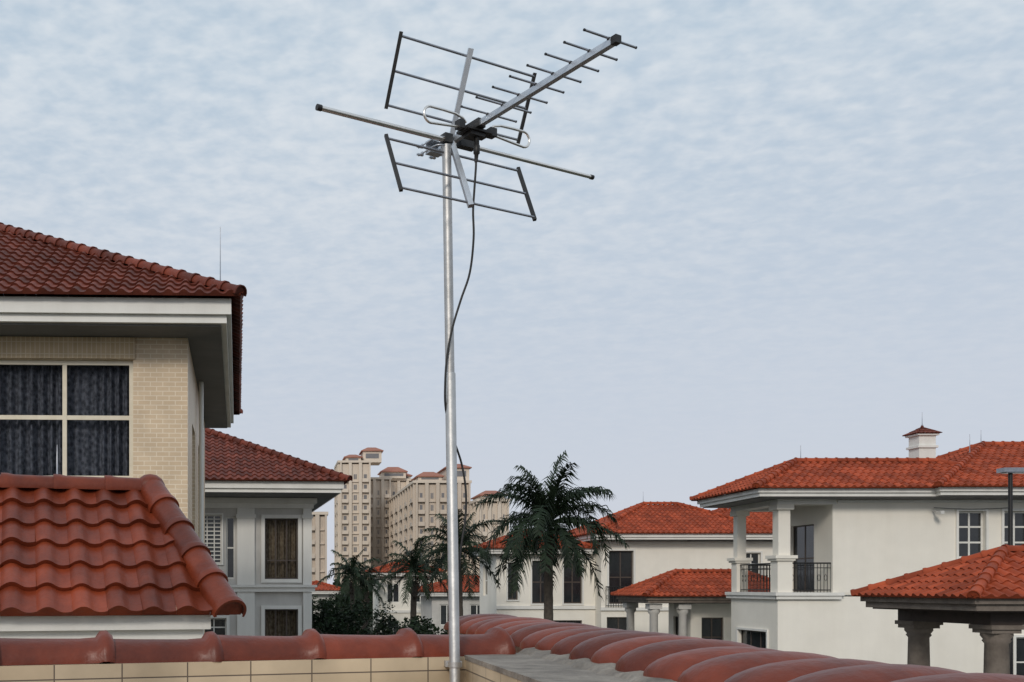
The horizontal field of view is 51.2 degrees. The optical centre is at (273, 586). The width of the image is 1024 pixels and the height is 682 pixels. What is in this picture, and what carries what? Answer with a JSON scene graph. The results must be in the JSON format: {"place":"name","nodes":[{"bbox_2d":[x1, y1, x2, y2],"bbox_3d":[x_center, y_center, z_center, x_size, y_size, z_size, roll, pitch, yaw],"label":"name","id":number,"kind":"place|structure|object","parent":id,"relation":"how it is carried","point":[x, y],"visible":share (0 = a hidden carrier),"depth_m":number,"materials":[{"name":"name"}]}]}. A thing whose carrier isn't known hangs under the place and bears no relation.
{"place":"outdoors","nodes":[
{"label":"outdoors","id":0,"kind":"place"},
{"bbox_2d":[220,227,220,280],"bbox_3d":[-0.830,-5.120,16.100,0.050,1.080,0.050,0,0,-22],"label":"lightning rod","id":1,"kind":"object","parent":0,"point":[220,253],"visible":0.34,"depth_m":16.09,"materials":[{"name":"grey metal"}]},
{"bbox_2d":[205,428,352,635],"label":"house","id":2,"kind":"structure","parent":0,"point":[262,503],"depth_m":32.83,"materials":[{"name":"white paint"}]},
{"bbox_2d":[205,513,222,564],"bbox_3d":[-1.993,-1.525,32.797,0.806,1.666,0.160,0,0,-4],"label":"shutter","id":3,"kind":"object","parent":2,"relation":"in","point":[212,520],"depth_m":32.85,"materials":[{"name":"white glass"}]},
{"bbox_2d":[205,615,229,634],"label":"window","id":4,"kind":"structure","parent":2,"relation":"in","point":[218,624],"depth_m":32.88,"materials":[{"name":"white glass"}]},
{"bbox_2d":[226,517,234,578],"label":"window","id":5,"kind":"structure","parent":2,"relation":"in","point":[230,521],"depth_m":32.92,"materials":[{"name":"white glass"}]},
{"bbox_2d":[261,514,301,582],"bbox_3d":[0.255,-1.225,33.091,1.306,2.186,0.434,0,0,-4],"label":"window","id":6,"kind":"structure","parent":2,"relation":"in","point":[281,539],"depth_m":33.20,"materials":[{"name":"brown glass"}]},
{"bbox_2d":[261,605,301,635],"bbox_3d":[0.255,1.310,33.091,1.306,1.416,0.434,0,0,-4],"label":"window","id":7,"kind":"structure","parent":2,"relation":"in","point":[275,620],"depth_m":33.20,"materials":[{"name":"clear glass"}]},
{"bbox_2d":[312,512,327,582],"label":"apartment tower","id":8,"kind":"structure","parent":0,"point":[319,546],"depth_m":224.78,"materials":[{"name":"beige concrete"}]},
{"bbox_2d":[312,580,340,613],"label":"house","id":9,"kind":"structure","parent":0,"point":[323,590],"depth_m":88.80,"materials":[{"name":"tile"}]},
{"bbox_2d":[334,447,383,582],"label":"apartment tower","id":10,"kind":"structure","parent":0,"point":[352,518],"depth_m":300.00,"materials":[{"name":"beige concrete"}]},
{"bbox_2d":[365,560,446,633],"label":"house","id":11,"kind":"structure","parent":0,"point":[402,611],"depth_m":80.80,"materials":[{"name":"paint"}]},
{"bbox_2d":[387,584,398,602],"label":"window","id":12,"kind":"structure","parent":11,"relation":"in","point":[395,599],"depth_m":80.90,"materials":[{"name":"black glass"}]},
{"bbox_2d":[418,575,479,633],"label":"house","id":13,"kind":"structure","parent":0,"point":[435,608],"depth_m":72.80,"materials":[{"name":"paint"}]},
{"bbox_2d":[440,604,448,624],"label":"window","id":14,"kind":"structure","parent":13,"relation":"in","point":[444,614],"depth_m":72.90,"materials":[{"name":"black glass"}]},
{"bbox_2d":[470,604,479,614],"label":"window","id":15,"kind":"structure","parent":13,"relation":"in","point":[474,608],"depth_m":72.90,"materials":[{"name":"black glass"}]},
{"bbox_2d":[468,491,509,575],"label":"apartment tower","id":16,"kind":"structure","parent":0,"point":[496,511],"depth_m":250.00,"materials":[{"name":"beige concrete"}]},
{"bbox_2d":[0,614,1023,681],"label":"house","id":17,"kind":"structure","parent":0,"point":[501,648],"depth_m":4.06,"materials":[{"name":"beige paint"}]},
{"bbox_2d":[315,28,636,681],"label":"television antenna","id":18,"kind":"object","parent":17,"relation":"on","point":[467,137],"visible":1,"depth_m":4.33,"materials":[{"name":"metal"}]},
{"bbox_2d":[0,0,1023,583],"label":"sky","id":19,"kind":"structure","parent":0,"point":[798,223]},
{"bbox_2d":[610,568,768,640],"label":"porch building","id":20,"kind":"structure","parent":0,"point":[698,601],"depth_m":46.60,"materials":[{"name":"tile"}]},
{"bbox_2d":[676,616,677,634],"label":"window","id":21,"kind":"structure","parent":20,"relation":"in","point":[676,616],"depth_m":48.49,"materials":[{"name":"black glass"}]},
{"bbox_2d":[702,618,722,639],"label":"window","id":22,"kind":"structure","parent":20,"relation":"in","point":[712,628],"depth_m":46.72,"materials":[{"name":"black glass"}]},
{"bbox_2d":[850,544,1023,673],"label":"pavilion","id":23,"kind":"structure","parent":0,"point":[924,602],"depth_m":18.84,"materials":[{"name":"ceramic"}]},
{"label":"ground","id":24,"kind":"structure","parent":0,"visible":0},
{"bbox_2d":[0,222,246,634],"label":"house","id":25,"kind":"structure","parent":24,"relation":"on","point":[116,364],"depth_m":16.51,"materials":[{"name":"red tile"}]},
{"bbox_2d":[0,360,132,477],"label":"window","id":26,"kind":"structure","parent":25,"relation":"in","point":[83,408],"depth_m":16.70,"materials":[{"name":"glass"}]},
{"bbox_2d":[0,473,246,638],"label":"tiled annex","id":27,"kind":"object","parent":24,"relation":"on","point":[113,556],"visible":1,"depth_m":6.61,"materials":[{"name":"brown tile"}]},
{"bbox_2d":[56,445,57,473],"bbox_3d":[-1.550,-0.800,7.350,0.039,0.440,0.039,0,0,23],"label":"lightning rod","id":28,"kind":"object","parent":27,"relation":"attached to","point":[57,461],"visible":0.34,"depth_m":7.35,"materials":[{"name":"grey metal"}]},
{"bbox_2d":[312,593,351,630],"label":"broadleaf tree","id":29,"kind":"object","parent":24,"relation":"on","point":[318,601],"visible":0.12,"depth_m":67.69,"materials":[{"name":"green plant"}]},
{"bbox_2d":[312,600,374,634],"bbox_3d":[2.337,4.744,37.959,3.118,8.534,3.198,0,0,0],"label":"broadleaf tree","id":30,"kind":"object","parent":24,"relation":"on","point":[319,624],"visible":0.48,"depth_m":37.80,"materials":[{"name":"green plant"}]},
{"bbox_2d":[312,598,380,633],"bbox_3d":[3.187,4.769,49.889,4.071,8.484,4.074,0,0,0],"label":"broadleaf tree","id":31,"kind":"object","parent":24,"relation":"on","point":[365,622],"visible":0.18,"depth_m":49.90,"materials":[{"name":"green plant"}]},
{"bbox_2d":[316,549,383,605],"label":"palm tree","id":32,"kind":"object","parent":24,"relation":"on","point":[347,586],"visible":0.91,"depth_m":71.77,"materials":[{"name":"green plant"}]},
{"bbox_2d":[337,601,396,634],"bbox_3d":[5.516,4.906,60.092,4.502,8.210,4.881,0,0,26],"label":"broadleaf tree","id":33,"kind":"object","parent":24,"relation":"on","point":[376,623],"visible":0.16,"depth_m":59.47,"materials":[{"name":"green plant"}]},
{"bbox_2d":[345,564,392,617],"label":"palm tree","id":34,"kind":"object","parent":24,"relation":"on","point":[370,579],"visible":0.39,"depth_m":79.66,"materials":[{"name":"green plant"}]},
{"bbox_2d":[333,578,444,626],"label":"woodland","id":35,"kind":"object","parent":24,"relation":"on","point":[370,604],"depth_m":156.24,"materials":[{"name":"green plant"}]},
{"bbox_2d":[371,467,407,566],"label":"apartment tower","id":36,"kind":"structure","parent":24,"relation":"on","point":[380,490],"depth_m":318.00,"materials":[{"name":"beige concrete"}]},
{"bbox_2d":[368,614,430,634],"bbox_3d":[4.454,5.021,39.188,3.544,7.979,3.432,0,0,0],"label":"broadleaf tree","id":37,"kind":"object","parent":24,"relation":"on","point":[383,624],"visible":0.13,"depth_m":38.56,"materials":[{"name":"green plant"}]},
{"bbox_2d":[391,473,412,496],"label":"apartment tower","id":38,"kind":"structure","parent":24,"relation":"on","point":[397,485],"depth_m":322.00,"materials":[{"name":"beige concrete"}]},
{"bbox_2d":[375,538,447,627],"bbox_3d":[7.224,3.273,52.024,3.923,11.461,3.721,0,0,-20],"label":"palm tree","id":39,"kind":"object","parent":24,"relation":"on","point":[411,587],"visible":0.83,"depth_m":51.78,"materials":[{"name":"green plant"}]},
{"bbox_2d":[403,615,447,634],"bbox_3d":[6.104,5.081,41.920,3.214,7.861,3.597,0,0,-34],"label":"broadleaf tree","id":40,"kind":"object","parent":24,"relation":"on","point":[425,626],"visible":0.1,"depth_m":41.24,"materials":[{"name":"green plant"}]},
{"bbox_2d":[387,464,471,582],"bbox_3d":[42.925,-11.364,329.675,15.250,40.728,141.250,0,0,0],"label":"apartment tower","id":41,"kind":"structure","parent":24,"relation":"on","point":[418,503],"depth_m":260.00,"materials":[{"name":"beige concrete"}]},
{"bbox_2d":[387,511,396,556],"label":"window","id":42,"kind":"structure","parent":41,"relation":"in","point":[391,534],"depth_m":305.33,"materials":[{"name":"beige glass"}]},
{"bbox_2d":[413,509,500,615],"bbox_3d":[8.627,2.713,47.918,4.220,12.580,4.040,0,0,0],"label":"palm tree","id":43,"kind":"object","parent":24,"relation":"on","point":[470,550],"visible":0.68,"depth_m":47.59,"materials":[{"name":"green plant"}]},
{"bbox_2d":[472,450,628,620],"bbox_3d":[10.940,1.817,40.293,5.827,14.380,6.387,0,0,0],"label":"palm tree","id":44,"kind":"object","parent":24,"relation":"on","point":[538,520],"visible":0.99,"depth_m":39.37,"materials":[{"name":"green plant"}]},
{"bbox_2d":[474,501,850,633],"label":"house","id":45,"kind":"structure","parent":24,"relation":"on","point":[660,538],"depth_m":54.14,"materials":[{"name":"paint"}]},
{"bbox_2d":[485,569,487,595],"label":"window","id":46,"kind":"structure","parent":45,"relation":"in","point":[486,574],"depth_m":58.26,"materials":[{"name":"white glass"}]},
{"bbox_2d":[506,561,519,600],"bbox_3d":[12.875,-0.300,55.055,0.706,2.156,0.230,0,0,0],"label":"window","id":47,"kind":"structure","parent":45,"relation":"in","point":[508,598],"depth_m":55.12,"materials":[{"name":"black glass"}]},
{"bbox_2d":[530,559,543,604],"bbox_3d":[14.400,-0.250,55.055,1.156,2.456,0.230,0,0,0],"label":"window","id":48,"kind":"structure","parent":45,"relation":"in","point":[536,585],"depth_m":55.15,"materials":[{"name":"black glass"}]},
{"bbox_2d":[553,620,580,622],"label":"window","id":49,"kind":"structure","parent":45,"relation":"in","point":[567,621],"depth_m":55.15,"materials":[{"name":"white glass"}]},
{"bbox_2d":[562,559,583,604],"bbox_3d":[16.100,-0.250,55.055,1.156,2.456,0.230,0,0,0],"label":"window","id":50,"kind":"structure","parent":45,"relation":"in","point":[571,587],"depth_m":55.15,"materials":[{"name":"black glass"}]},
{"bbox_2d":[607,617,626,629],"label":"window","id":51,"kind":"structure","parent":45,"relation":"in","point":[612,622],"depth_m":54.14,"materials":[{"name":"black glass"}]},
{"bbox_2d":[607,549,635,604],"bbox_3d":[18.350,-0.500,54.055,1.496,2.996,0.230,0,0,0],"label":"window","id":52,"kind":"structure","parent":45,"relation":"in","point":[621,571],"depth_m":54.14,"materials":[{"name":"black glass"}]},
{"bbox_2d":[746,551,762,574],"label":"window","id":53,"kind":"structure","parent":45,"relation":"in","point":[749,554],"depth_m":54.13,"materials":[{"name":"white glass"}]},
{"bbox_2d":[689,426,1023,675],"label":"house","id":54,"kind":"structure","parent":24,"relation":"on","point":[841,526],"depth_m":34.50,"materials":[{"name":"paint"}]},
{"bbox_2d":[736,627,768,648],"bbox_3d":[17.045,2.425,36.300,0.210,1.906,2.356,0,0,0],"label":"window","id":55,"kind":"structure","parent":54,"relation":"in","point":[759,638],"depth_m":36.34,"materials":[{"name":"black glass"}]},
{"bbox_2d":[793,524,813,591],"bbox_3d":[18.978,-1.010,36.500,0.050,2.376,1.596,0,0,0],"label":"balcony door","id":56,"kind":"structure","parent":54,"relation":"in","point":[803,535],"depth_m":36.63,"materials":[{"name":"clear glass"}]},
{"bbox_2d":[956,509,988,558],"bbox_3d":[23.530,-1.760,34.555,1.076,1.736,0.230,0,0,0],"label":"window","id":57,"kind":"structure","parent":54,"relation":"in","point":[969,522],"depth_m":34.64,"materials":[{"name":"grey glass"}]},
{"bbox_2d":[1001,509,1023,544],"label":"window","id":58,"kind":"structure","parent":54,"relation":"in","point":[1018,514],"depth_m":34.64,"materials":[{"name":"white glass"}]},
{"bbox_2d":[1013,635,1023,675],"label":"window","id":59,"kind":"structure","parent":54,"relation":"in","point":[1018,640],"depth_m":34.62,"materials":[{"name":"white glass"}]},
{"bbox_2d":[996,467,1023,673],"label":"street lamp","id":60,"kind":"object","parent":24,"relation":"on","point":[1010,471],"visible":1,"depth_m":23.96,"materials":[{"name":"black metal"}]}
]}

